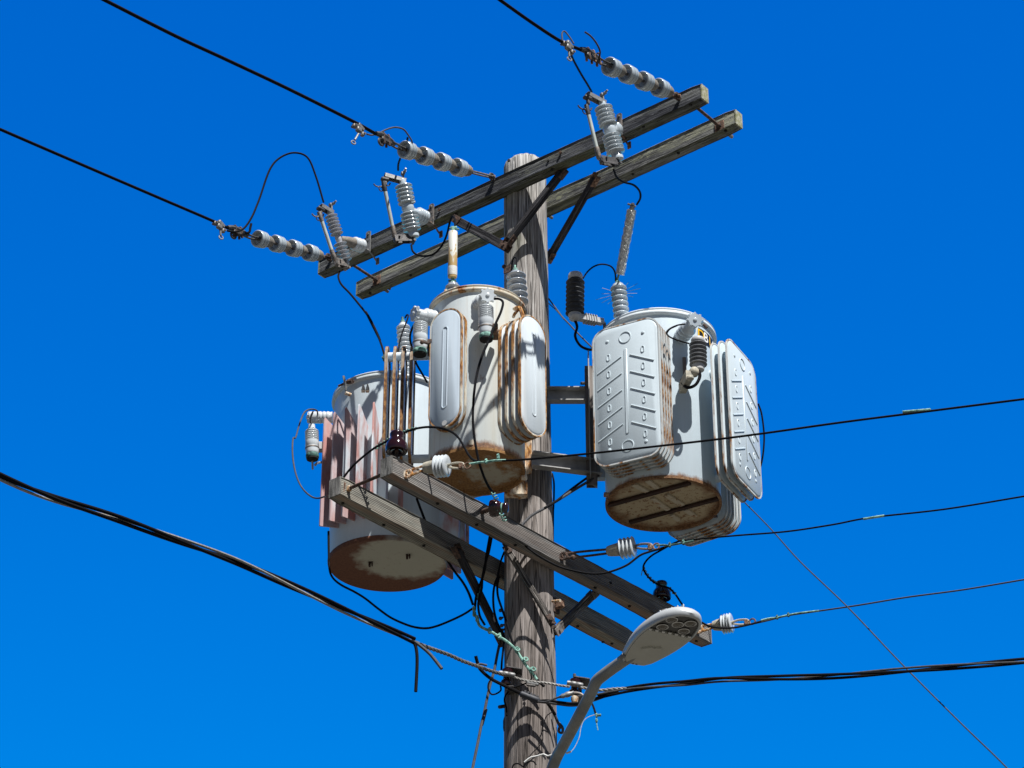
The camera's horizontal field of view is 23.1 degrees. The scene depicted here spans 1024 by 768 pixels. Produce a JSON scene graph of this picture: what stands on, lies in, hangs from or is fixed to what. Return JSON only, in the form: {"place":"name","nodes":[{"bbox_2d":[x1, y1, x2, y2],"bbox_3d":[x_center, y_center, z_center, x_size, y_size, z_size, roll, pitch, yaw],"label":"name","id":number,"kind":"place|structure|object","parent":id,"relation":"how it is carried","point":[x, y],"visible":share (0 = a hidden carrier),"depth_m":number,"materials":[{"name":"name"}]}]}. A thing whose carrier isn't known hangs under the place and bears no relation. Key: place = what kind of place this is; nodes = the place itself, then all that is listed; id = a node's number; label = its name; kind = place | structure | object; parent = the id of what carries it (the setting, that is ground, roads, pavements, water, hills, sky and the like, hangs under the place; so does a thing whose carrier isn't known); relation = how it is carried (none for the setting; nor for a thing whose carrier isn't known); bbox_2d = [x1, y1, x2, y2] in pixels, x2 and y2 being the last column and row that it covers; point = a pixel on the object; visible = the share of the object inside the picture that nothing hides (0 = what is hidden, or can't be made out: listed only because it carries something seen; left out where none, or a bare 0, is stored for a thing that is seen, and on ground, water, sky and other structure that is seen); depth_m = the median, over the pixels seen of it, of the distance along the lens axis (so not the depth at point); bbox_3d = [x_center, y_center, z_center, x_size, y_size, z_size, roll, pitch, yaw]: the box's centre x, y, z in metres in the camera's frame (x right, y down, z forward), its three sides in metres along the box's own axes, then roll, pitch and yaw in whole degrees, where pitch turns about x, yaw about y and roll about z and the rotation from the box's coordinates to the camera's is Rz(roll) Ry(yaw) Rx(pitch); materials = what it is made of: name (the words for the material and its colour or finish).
{"place":"outdoors","nodes":[
{"label":"outdoors","id":0,"kind":"place"},
{"bbox_2d":[0,0,1023,767],"label":"sky","id":1,"kind":"structure","parent":0,"point":[859,239],"materials":[{"name":"blue"}]},
{"bbox_2d":[543,691,618,706],"bbox_3d":[0.346,1.634,12.946,0.422,0.076,0.019,-4,-31,7],"label":"tap cable","id":2,"kind":"object","parent":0,"point":[559,704],"visible":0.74,"depth_m":12.94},
{"bbox_2d":[519,690,539,702],"bbox_3d":[0.091,1.625,12.987,0.109,0.071,0.033,0,-31,0],"label":"splice sleeve","id":3,"kind":"object","parent":2,"relation":"attached to","point":[532,697],"visible":1,"depth_m":12.97,"materials":[{"name":"metal"}]},
{"bbox_2d":[539,692,615,704],"bbox_3d":[0.344,1.629,12.937,0.419,0.065,0.019,-6,-31,10],"label":"tap cable","id":4,"kind":"object","parent":3,"relation":"attached to","point":[568,703],"visible":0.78,"depth_m":12.93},
{"bbox_2d":[597,657,1023,698],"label":"service cable","id":5,"kind":"object","parent":4,"relation":"attached to","point":[859,674],"visible":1,"depth_m":12.52,"materials":[{"name":"rubber"}]},
{"bbox_2d":[592,703,600,729],"bbox_3d":[0.426,1.700,12.813,0.032,0.175,0.077,24,-38,-35],"label":"green connector","id":6,"kind":"object","parent":5,"relation":"hanging from","point":[596,716],"visible":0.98,"depth_m":12.79,"materials":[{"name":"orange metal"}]},
{"bbox_2d":[580,686,625,691],"bbox_3d":[0.474,1.571,12.925,0.250,0.054,0.020,-10,-32,16],"label":"neutral cable","id":7,"kind":"object","parent":5,"relation":"attached to","point":[601,690],"visible":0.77,"depth_m":12.90,"materials":[{"name":"metal"}]},
{"bbox_2d":[502,398,1023,461],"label":"overhead line","id":8,"kind":"object","parent":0,"point":[791,429],"visible":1,"depth_m":12.02,"materials":[{"name":"rubber"}]},
{"bbox_2d":[469,453,505,464],"bbox_3d":[-0.120,0.381,12.532,0.198,0.054,0.025,-9,-32,16],"label":"wire splice","id":9,"kind":"object","parent":8,"relation":"attached to","point":[486,461],"visible":1,"depth_m":12.52,"materials":[{"name":"green metal"}]},
{"bbox_2d":[902,408,930,412],"bbox_3d":[1.908,0.127,11.786,0.133,0.029,0.014,-11,-32,18],"label":"wire wrap","id":10,"kind":"object","parent":8,"relation":"attached to","point":[908,411],"visible":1,"depth_m":11.78,"materials":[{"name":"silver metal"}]},
{"bbox_2d":[685,495,1023,540],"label":"overhead line","id":11,"kind":"object","parent":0,"point":[856,520],"visible":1,"depth_m":12.96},
{"bbox_2d":[656,539,693,547],"bbox_3d":[0.865,0.849,13.270,0.208,0.033,0.025,-11,-32,18],"label":"wire splice","id":12,"kind":"object","parent":11,"relation":"attached to","point":[669,544],"visible":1,"depth_m":13.26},
{"bbox_2d":[863,515,883,519],"bbox_3d":[1.870,0.689,12.919,0.110,0.015,0.013,-11,-32,18],"label":"wire wrap","id":13,"kind":"object","parent":11,"relation":"attached to","point":[873,517],"visible":1,"depth_m":12.91,"materials":[{"name":"grey metal"}]},
{"label":"ground","id":14,"kind":"structure","parent":0,"visible":0},
{"bbox_2d":[498,153,564,767],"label":"utility pole","id":15,"kind":"object","parent":14,"relation":"on","point":[532,634],"visible":0.61,"depth_m":13.46,"materials":[{"name":"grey wood"}]},
{"bbox_2d":[450,543,503,647],"bbox_3d":[-0.173,1.133,13.394,0.040,0.062,0.619,-17,-75,36],"label":"crossarm brace","id":16,"kind":"object","parent":15,"relation":"attached to","point":[458,552],"visible":0.82,"depth_m":13.37,"materials":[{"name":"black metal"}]},
{"bbox_2d":[329,476,632,650],"bbox_3d":[-0.119,1.011,13.648,0.092,0.119,2.476,-23,-37,33],"label":"crossarm","id":17,"kind":"object","parent":15,"relation":"attached to","point":[392,517],"visible":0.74,"depth_m":13.32,"materials":[{"name":"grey wood"}]},
{"bbox_2d":[416,498,473,604],"bbox_3d":[-0.366,0.905,13.565,0.359,0.716,0.024,-12,-33,20],"label":"jumper wire","id":18,"kind":"object","parent":17,"relation":"hanging from","point":[449,563],"visible":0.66,"depth_m":13.46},
{"bbox_2d":[451,214,512,252],"bbox_3d":[-0.181,-0.881,14.643,0.516,0.050,0.062,31,-5,43],"label":"crossarm brace","id":19,"kind":"object","parent":15,"relation":"attached to","point":[484,235],"visible":0.91,"depth_m":14.61,"materials":[{"name":"brown metal"}]},
{"bbox_2d":[471,642,500,767],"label":"hanging cable","id":20,"kind":"object","parent":15,"relation":"attached to","point":[485,709],"visible":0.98,"depth_m":13.01,"materials":[{"name":"rubber"}]},
{"bbox_2d":[492,575,505,637],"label":"jumper wire","id":21,"kind":"object","parent":15,"relation":"attached to","point":[494,612],"visible":1,"depth_m":13.37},
{"bbox_2d":[496,551,504,592],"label":"jumper wire","id":22,"kind":"object","parent":15,"relation":"attached to","point":[502,556],"visible":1,"depth_m":13.43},
{"bbox_2d":[500,641,504,669],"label":"jumper wire","id":23,"kind":"object","parent":15,"relation":"attached to","point":[502,655],"visible":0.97,"depth_m":13.27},
{"bbox_2d":[496,576,515,646],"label":"jumper wire","id":24,"kind":"object","parent":15,"relation":"attached to","point":[505,619],"visible":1,"depth_m":13.29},
{"bbox_2d":[500,664,521,694],"bbox_3d":[-0.008,1.546,13.109,0.123,0.147,0.141,0,-31,0],"label":"spool clamp","id":25,"kind":"object","parent":15,"relation":"attached to","point":[510,672],"visible":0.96,"depth_m":13.07,"materials":[{"name":"grey metal"}]},
{"bbox_2d":[412,639,505,676],"bbox_3d":[-0.267,1.405,12.791,0.022,0.097,0.772,-22,-37,32],"label":"neutral cable","id":26,"kind":"object","parent":25,"relation":"attached to","point":[454,657],"visible":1,"depth_m":12.79,"materials":[{"name":"metal"}]},
{"bbox_2d":[0,472,415,643],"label":"service cable","id":27,"kind":"object","parent":26,"relation":"attached to","point":[169,537],"visible":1,"depth_m":11.46,"materials":[{"name":"rubber"}]},
{"bbox_2d":[413,643,418,691],"bbox_3d":[-0.486,1.403,12.459,0.043,0.281,0.017,0,-31,0],"label":"cable end","id":28,"kind":"object","parent":26,"relation":"hanging from","point":[416,667],"visible":1,"depth_m":12.45,"materials":[{"name":"rubber"}]},
{"bbox_2d":[414,640,442,669],"bbox_3d":[-0.424,1.349,12.475,0.167,0.182,0.020,-6,-31,10],"label":"cable end","id":29,"kind":"object","parent":26,"relation":"hanging from","point":[431,655],"visible":1,"depth_m":12.47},
{"bbox_2d":[474,656,520,693],"bbox_3d":[-0.081,1.514,12.979,0.266,0.172,0.044,14,-33,-22],"label":"tap cable","id":30,"kind":"object","parent":26,"relation":"attached to","point":[484,673],"visible":1,"depth_m":12.97,"materials":[{"name":"rubber"}]},
{"bbox_2d":[472,606,544,686],"bbox_3d":[-0.020,1.378,13.166,0.385,0.474,0.048,-2,-31,4],"label":"green connector run","id":31,"kind":"object","parent":25,"relation":"attached to","point":[516,648],"visible":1,"depth_m":13.17,"materials":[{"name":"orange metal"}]},
{"bbox_2d":[474,536,490,610],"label":"jumper wire","id":32,"kind":"object","parent":31,"relation":"attached to","point":[479,585],"visible":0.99,"depth_m":13.36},
{"bbox_2d":[477,538,492,625],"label":"jumper wire","id":33,"kind":"object","parent":31,"relation":"attached to","point":[481,589],"visible":0.99,"depth_m":13.35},
{"bbox_2d":[513,676,569,687],"bbox_3d":[0.149,1.551,13.037,0.305,0.076,0.015,-1,-31,2],"label":"neutral cable","id":34,"kind":"object","parent":25,"relation":"attached to","point":[548,683],"visible":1,"depth_m":13.03,"materials":[{"name":"metal"}]},
{"bbox_2d":[526,680,538,686],"bbox_3d":[0.108,1.562,13.036,0.069,0.040,0.016,0,-31,0],"label":"crimp connector","id":35,"kind":"object","parent":34,"relation":"attached to","point":[530,684],"visible":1,"depth_m":13.03,"materials":[{"name":"metal"}]},
{"bbox_2d":[327,455,711,646],"bbox_3d":[0.087,1.006,13.638,0.497,0.119,2.706,-23,-38,34],"label":"crossarm","id":36,"kind":"object","parent":15,"relation":"attached to","point":[449,500],"visible":0.86,"depth_m":13.27,"materials":[{"name":"grey wood"}]},
{"bbox_2d":[385,430,407,457],"bbox_3d":[-0.587,0.313,12.728,0.114,0.156,0.114,0,-31,0],"label":"pin insulator","id":37,"kind":"object","parent":36,"relation":"on","point":[396,445],"visible":1,"depth_m":12.70,"materials":[{"name":"brown ceramic"}]},
{"bbox_2d":[404,454,470,478],"bbox_3d":[-0.389,0.422,12.624,0.396,0.121,0.116,-11,-32,18],"label":"dead end insulator","id":38,"kind":"object","parent":36,"relation":"attached to","point":[438,466],"visible":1,"depth_m":12.59,"materials":[{"name":"white ceramic"}]},
{"bbox_2d":[480,500,508,516],"bbox_3d":[-0.098,0.648,13.026,0.164,0.093,0.092,-8,-32,14],"label":"pin insulator","id":39,"kind":"object","parent":36,"relation":"attached to","point":[494,508],"visible":1,"depth_m":12.99,"materials":[{"name":"brown ceramic"}]},
{"bbox_2d":[525,545,667,574],"bbox_3d":[0.402,0.871,13.289,0.879,0.318,0.014,0,-31,-1],"label":"jumper wire","id":40,"kind":"object","parent":36,"relation":"attached to","point":[589,573],"visible":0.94,"depth_m":13.24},
{"bbox_2d":[559,536,659,560],"bbox_3d":[0.509,0.896,13.397,0.597,0.116,0.116,-11,-32,18],"label":"dead end insulator","id":41,"kind":"object","parent":36,"relation":"attached to","point":[626,548],"visible":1,"depth_m":13.35,"materials":[{"name":"white ceramic"}]},
{"bbox_2d":[653,580,670,601],"bbox_3d":[0.848,1.190,14.151,0.106,0.159,0.106,0,-31,0],"label":"pin insulator","id":42,"kind":"object","parent":36,"relation":"attached to","point":[662,593],"visible":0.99,"depth_m":14.12,"materials":[{"name":"brown ceramic"}]},
{"bbox_2d":[697,613,755,633],"bbox_3d":[1.202,1.368,14.238,0.388,0.116,0.116,-11,-32,18],"label":"dead end insulator","id":43,"kind":"object","parent":36,"relation":"attached to","point":[724,620],"visible":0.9,"depth_m":14.21,"materials":[{"name":"white ceramic"}]},
{"bbox_2d":[757,579,1023,623],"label":"overhead line","id":44,"kind":"object","parent":43,"relation":"attached to","point":[903,598],"visible":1,"depth_m":13.90,"materials":[{"name":"metal"}]},
{"bbox_2d":[761,610,818,620],"bbox_3d":[1.570,1.304,14.115,0.337,0.034,0.023,-11,-32,18],"label":"wire splice","id":45,"kind":"object","parent":44,"relation":"attached to","point":[787,615],"visible":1,"depth_m":14.11,"materials":[{"name":"grey metal"}]},
{"bbox_2d":[318,84,732,289],"bbox_3d":[0.061,-1.097,14.900,2.897,0.116,0.456,-22,-37,32],"label":"crossarm","id":46,"kind":"object","parent":15,"relation":"attached to","point":[635,125],"visible":0.9,"depth_m":14.62,"materials":[{"name":"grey wood"}]},
{"bbox_2d":[251,230,331,261],"bbox_3d":[-1.324,-0.814,15.201,0.106,0.269,0.678,-22,-37,32],"label":"insulator string","id":47,"kind":"object","parent":46,"relation":"attached to","point":[293,248],"visible":0.99,"depth_m":15.15,"materials":[{"name":"grey ceramic"}]},
{"bbox_2d":[227,225,260,239],"bbox_3d":[-1.596,-0.876,14.837,0.044,0.122,0.275,-22,-37,32],"label":"strain clamp","id":48,"kind":"object","parent":47,"relation":"attached to","point":[241,234],"visible":1,"depth_m":14.80,"materials":[{"name":"metal"}]},
{"bbox_2d":[0,128,228,228],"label":"overhead line","id":49,"kind":"object","parent":48,"relation":"attached to","point":[104,174],"visible":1,"depth_m":14.01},
{"bbox_2d":[212,220,226,239],"bbox_3d":[-1.721,-0.910,14.675,0.040,0.130,0.094,-22,-37,32],"label":"line tap clamp","id":50,"kind":"object","parent":49,"relation":"attached to","point":[220,227],"visible":1,"depth_m":14.67,"materials":[{"name":"metal"}]},
{"bbox_2d":[227,152,323,232],"bbox_3d":[-1.420,-1.131,15.054,0.609,0.729,0.061,15,-34,-23],"label":"jumper wire","id":51,"kind":"object","parent":48,"relation":"attached to","point":[263,186],"visible":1,"depth_m":15.16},
{"bbox_2d":[312,200,378,270],"bbox_3d":[-0.994,-0.864,15.136,0.102,0.441,0.561,-26,-39,37],"label":"fuse cutout","id":52,"kind":"object","parent":46,"relation":"attached to","point":[344,243],"visible":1,"depth_m":15.08,"materials":[{"name":"ceramic"}]},
{"bbox_2d":[373,168,442,244],"bbox_3d":[-0.588,-1.028,14.877,0.523,0.484,0.137,22,-37,-32],"label":"fuse cutout","id":53,"kind":"object","parent":46,"relation":"attached to","point":[412,218],"visible":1,"depth_m":14.83,"materials":[{"name":"grey ceramic"}]},
{"bbox_2d":[410,215,455,256],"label":"jumper wire","id":54,"kind":"object","parent":53,"relation":"attached to","point":[442,244],"visible":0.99,"depth_m":14.45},
{"bbox_2d":[397,140,495,180],"bbox_3d":[-0.359,-1.262,14.452,0.106,0.326,0.842,-22,-37,32],"label":"insulator string","id":55,"kind":"object","parent":46,"relation":"attached to","point":[439,161],"visible":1,"depth_m":14.35,"materials":[{"name":"grey ceramic"}]},
{"bbox_2d":[375,131,407,150],"bbox_3d":[-0.681,-1.342,14.024,0.044,0.106,0.258,-21,-37,32],"label":"strain clamp","id":56,"kind":"object","parent":55,"relation":"attached to","point":[385,139],"visible":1,"depth_m":13.99,"materials":[{"name":"metal"}]},
{"bbox_2d":[101,0,376,134],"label":"overhead line","id":57,"kind":"object","parent":56,"relation":"attached to","point":[158,27],"visible":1,"depth_m":13.07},
{"bbox_2d":[351,123,365,144],"bbox_3d":[-0.851,-1.374,13.795,0.040,0.172,0.100,-22,-37,32],"label":"line tap clamp","id":58,"kind":"object","parent":57,"relation":"attached to","point":[359,128],"visible":1,"depth_m":13.80,"materials":[{"name":"metal"}]},
{"bbox_2d":[366,126,412,143],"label":"jumper wire","id":59,"kind":"object","parent":56,"relation":"attached to","point":[391,128],"visible":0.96,"depth_m":14.08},
{"bbox_2d":[503,168,568,246],"bbox_3d":[0.138,-1.031,14.511,0.064,0.563,0.043,30,-11,46],"label":"crossarm brace","id":60,"kind":"object","parent":46,"relation":"attached to","point":[510,238],"visible":1,"depth_m":14.50,"materials":[{"name":"brown metal"}]},
{"bbox_2d":[577,89,630,167],"bbox_3d":[0.562,-1.413,14.092,0.142,0.504,0.467,-21,-36,31],"label":"fuse cutout","id":61,"kind":"object","parent":46,"relation":"attached to","point":[610,124],"visible":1,"depth_m":14.04,"materials":[{"name":"grey ceramic"}]},
{"bbox_2d":[613,169,641,204],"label":"jumper wire","id":62,"kind":"object","parent":61,"relation":"attached to","point":[632,184],"visible":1,"depth_m":14.20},
{"bbox_2d":[601,57,680,100],"bbox_3d":[0.730,-1.654,13.779,0.106,0.263,0.704,-22,-37,32],"label":"insulator string","id":63,"kind":"object","parent":46,"relation":"attached to","point":[629,74],"visible":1,"depth_m":13.71,"materials":[{"name":"grey ceramic"}]},
{"bbox_2d":[580,47,612,66],"bbox_3d":[0.451,-1.744,13.420,0.044,0.098,0.284,-22,-37,32],"label":"strain clamp","id":64,"kind":"object","parent":63,"relation":"attached to","point":[590,54],"visible":1,"depth_m":13.38,"materials":[{"name":"metal"}]},
{"bbox_2d":[498,0,581,50],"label":"overhead line","id":65,"kind":"object","parent":64,"relation":"attached to","point":[524,17],"visible":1,"depth_m":12.99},
{"bbox_2d":[560,40,575,61],"bbox_3d":[0.295,-1.763,13.202,0.040,0.134,0.094,-22,-37,32],"label":"line tap clamp","id":66,"kind":"object","parent":65,"relation":"attached to","point":[568,45],"visible":1,"depth_m":13.20,"materials":[{"name":"metal"}]},
{"bbox_2d":[570,51,592,91],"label":"jumper wire","id":67,"kind":"object","parent":66,"relation":"attached to","point":[582,76],"visible":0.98,"depth_m":13.68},
{"bbox_2d":[584,31,600,57],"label":"jumper wire","id":68,"kind":"object","parent":64,"relation":"attached to","point":[588,34],"visible":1,"depth_m":13.37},
{"bbox_2d":[502,543,555,628],"bbox_3d":[0.090,1.075,13.370,0.031,0.552,0.064,-25,-27,-14],"label":"crossarm brace","id":69,"kind":"object","parent":15,"relation":"attached to","point":[546,613],"visible":0.92,"depth_m":13.35,"materials":[{"name":"brown metal"}]},
{"bbox_2d":[471,350,604,498],"bbox_3d":[-0.001,0.281,13.993,1.045,0.953,0.420,-11,-32,18],"label":"cluster mount","id":70,"kind":"object","parent":15,"relation":"attached to","point":[588,466],"visible":0.52,"depth_m":13.80,"materials":[{"name":"metal"}]},
{"bbox_2d":[306,317,468,591],"bbox_3d":[-0.716,0.313,14.510,0.943,1.620,0.816,0,-31,0],"label":"transformer","id":71,"kind":"object","parent":70,"relation":"attached to","point":[366,554],"visible":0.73,"depth_m":14.17,"materials":[{"name":"paint"}]},
{"bbox_2d":[292,408,325,498],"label":"jumper wire","id":72,"kind":"object","parent":71,"relation":"attached to","point":[293,438],"visible":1,"depth_m":13.56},
{"bbox_2d":[305,423,322,469],"bbox_3d":[-1.127,0.361,14.241,0.087,0.283,0.126,-17,-35,27],"label":"surge arrester","id":73,"kind":"object","parent":71,"relation":"attached to","point":[313,447],"visible":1,"depth_m":14.20,"materials":[{"name":"white ceramic"}]},
{"bbox_2d":[327,531,471,628],"bbox_3d":[-0.625,1.035,13.613,0.886,0.710,0.060,-11,-32,18],"label":"jumper wire","id":74,"kind":"object","parent":71,"relation":"attached to","point":[374,605],"visible":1,"depth_m":13.54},
{"bbox_2d":[398,314,408,351],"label":"jumper wire","id":75,"kind":"object","parent":71,"relation":"attached to","point":[407,315],"visible":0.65,"depth_m":14.67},
{"bbox_2d":[382,265,546,495],"bbox_3d":[-0.257,-0.131,13.726,0.885,1.471,0.633,0,-31,0],"label":"transformer","id":76,"kind":"object","parent":70,"relation":"attached to","point":[510,413],"visible":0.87,"depth_m":13.45,"materials":[{"name":"paint"}]},
{"bbox_2d":[337,271,384,353],"bbox_3d":[-0.842,-0.411,14.429,0.121,1.050,0.831,13,-33,-21],"label":"jumper wire","id":77,"kind":"object","parent":76,"relation":"attached to","point":[367,315],"visible":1,"depth_m":14.26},
{"bbox_2d":[409,325,427,382],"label":"jumper wire","id":78,"kind":"object","parent":76,"relation":"attached to","point":[418,367],"visible":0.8,"depth_m":13.90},
{"bbox_2d":[412,320,431,357],"bbox_3d":[-0.463,-0.229,13.603,0.110,0.208,0.198,-20,-36,30],"label":"surge arrester","id":79,"kind":"object","parent":76,"relation":"attached to","point":[421,342],"visible":1,"depth_m":13.55,"materials":[{"name":"white ceramic"}]},
{"bbox_2d":[448,226,458,281],"bbox_3d":[-0.331,-0.731,14.137,0.064,0.346,0.100,0,-31,0],"label":"sleeve fuse","id":80,"kind":"object","parent":76,"relation":"on","point":[452,249],"visible":1,"depth_m":14.12,"materials":[{"name":"white ceramic"}]},
{"bbox_2d":[478,303,498,343],"bbox_3d":[-0.126,-0.323,13.485,0.114,0.219,0.130,0,-31,0],"label":"surge arrester","id":81,"kind":"object","parent":76,"relation":"attached to","point":[486,319],"visible":0.94,"depth_m":13.44,"materials":[{"name":"white ceramic"}]},
{"bbox_2d":[472,297,503,492],"bbox_3d":[-0.093,0.028,13.274,0.157,1.078,0.383,-11,-32,18],"label":"jumper wire","id":82,"kind":"object","parent":81,"relation":"attached to","point":[475,383],"visible":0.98,"depth_m":13.11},
{"bbox_2d":[521,475,599,524],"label":"jumper wire","id":83,"kind":"object","parent":70,"relation":"attached to","point":[564,496],"visible":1,"depth_m":13.62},
{"bbox_2d":[544,477,586,508],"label":"jumper wire","id":84,"kind":"object","parent":70,"relation":"attached to","point":[561,496],"visible":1,"depth_m":13.63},
{"bbox_2d":[592,277,761,546],"bbox_3d":[0.917,0.096,13.998,0.846,1.651,0.970,-15,-34,24],"label":"transformer","id":85,"kind":"object","parent":70,"relation":"attached to","point":[692,491],"visible":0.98,"depth_m":13.65,"materials":[{"name":"paint"}]},
{"bbox_2d":[549,299,591,347],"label":"jumper wire","id":86,"kind":"object","parent":85,"relation":"attached to","point":[567,322],"visible":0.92,"depth_m":14.44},
{"bbox_2d":[565,271,605,350],"bbox_3d":[0.433,-0.395,14.170,0.153,0.450,0.318,-19,-36,29],"label":"surge arrester","id":87,"kind":"object","parent":85,"relation":"attached to","point":[575,296],"visible":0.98,"depth_m":14.10,"materials":[{"name":"plastic"}]},
{"bbox_2d":[583,263,615,280],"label":"jumper wire","id":88,"kind":"object","parent":85,"relation":"attached to","point":[598,265],"visible":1,"depth_m":14.35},
{"bbox_2d":[616,203,635,277],"bbox_3d":[0.657,-0.819,14.439,0.059,0.406,0.249,11,-32,-18],"label":"sleeve fuse","id":89,"kind":"object","parent":85,"relation":"attached to","point":[625,241],"visible":1,"depth_m":14.42,"materials":[{"name":"metal"}]},
{"bbox_2d":[666,323,688,343],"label":"jumper wire","id":90,"kind":"object","parent":85,"relation":"attached to","point":[674,338],"visible":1,"depth_m":13.68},
{"bbox_2d":[679,335,706,393],"bbox_3d":[0.959,-0.090,13.643,0.158,0.342,0.210,23,-37,-33],"label":"surge arrester","id":91,"kind":"object","parent":85,"relation":"attached to","point":[698,355],"visible":1,"depth_m":13.61,"materials":[{"name":"ceramic"}]},
{"bbox_2d":[642,539,760,628],"bbox_3d":[1.125,1.138,14.092,0.786,0.422,0.218,13,-33,-21],"label":"jumper wire","id":92,"kind":"object","parent":85,"relation":"attached to","point":[667,587],"visible":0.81,"depth_m":14.07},
{"bbox_2d":[746,403,764,500],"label":"jumper wire","id":93,"kind":"object","parent":85,"relation":"attached to","point":[763,435],"visible":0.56,"depth_m":14.35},
{"bbox_2d":[745,502,1007,767],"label":"drop wire","id":94,"kind":"object","parent":85,"relation":"attached to","point":[997,758],"visible":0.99,"depth_m":12.78,"materials":[{"name":"metal"}]},
{"bbox_2d":[523,711,552,767],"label":"cable tail","id":95,"kind":"object","parent":15,"relation":"attached to","point":[542,736],"visible":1,"depth_m":12.93},
{"bbox_2d":[356,109,742,299],"bbox_3d":[0.178,-1.037,15.002,2.892,0.116,0.125,-22,-37,33],"label":"crossarm","id":96,"kind":"object","parent":15,"relation":"attached to","point":[680,145],"visible":0.81,"depth_m":14.79,"materials":[{"name":"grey wood"}]},
{"bbox_2d":[552,473,554,540],"bbox_3d":[0.230,0.684,13.861,0.020,0.434,0.020,0,-31,0],"label":"riser cable","id":97,"kind":"object","parent":15,"relation":"attached to","point":[553,500],"visible":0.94,"depth_m":13.89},
{"bbox_2d":[548,172,600,263],"bbox_3d":[0.350,-0.966,14.583,0.036,0.064,0.664,8,-51,-31],"label":"crossarm brace","id":98,"kind":"object","parent":15,"relation":"attached to","point":[593,180],"visible":0.94,"depth_m":14.56,"materials":[{"name":"brown metal"}]},
{"bbox_2d":[553,590,599,635],"bbox_3d":[0.340,1.243,13.584,0.060,0.566,0.046,-20,-81,31],"label":"crossarm brace","id":99,"kind":"object","parent":15,"relation":"attached to","point":[576,610],"visible":0.98,"depth_m":13.57,"materials":[{"name":"brown metal"}]},
{"bbox_2d":[567,673,589,701],"bbox_3d":[0.347,1.597,13.102,0.123,0.147,0.141,0,-31,0],"label":"spool clamp","id":100,"kind":"object","parent":15,"relation":"attached to","point":[575,683],"visible":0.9,"depth_m":13.07,"materials":[{"name":"grey metal"}]},
{"bbox_2d":[561,691,583,701],"bbox_3d":[0.307,1.625,12.979,0.130,0.042,0.095,0,-31,0],"label":"cable lug","id":101,"kind":"object","parent":100,"relation":"attached to","point":[574,698],"visible":0.98,"depth_m":12.95,"materials":[{"name":"metal"}]},
{"bbox_2d":[546,604,701,767],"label":"street lamp","id":102,"kind":"object","parent":15,"relation":"attached to","point":[660,635],"visible":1,"depth_m":12.06,"materials":[{"name":"metal"}]},
{"bbox_2d":[625,629,690,664],"bbox_3d":[0.675,1.278,12.078,0.236,0.027,0.364,13,-33,-21],"label":"door","id":103,"kind":"structure","parent":102,"relation":"in","point":[651,646],"depth_m":12.05,"materials":[{"name":"paint"}]},
{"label":"tie wire","id":104,"kind":"object","parent":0,"visible":0},
{"bbox_2d":[343,426,479,477],"bbox_3d":[-0.524,0.361,12.806,0.824,0.301,0.050,-14,-33,22],"label":"jumper wire","id":105,"kind":"object","parent":104,"relation":"attached to","point":[406,431],"visible":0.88,"depth_m":12.86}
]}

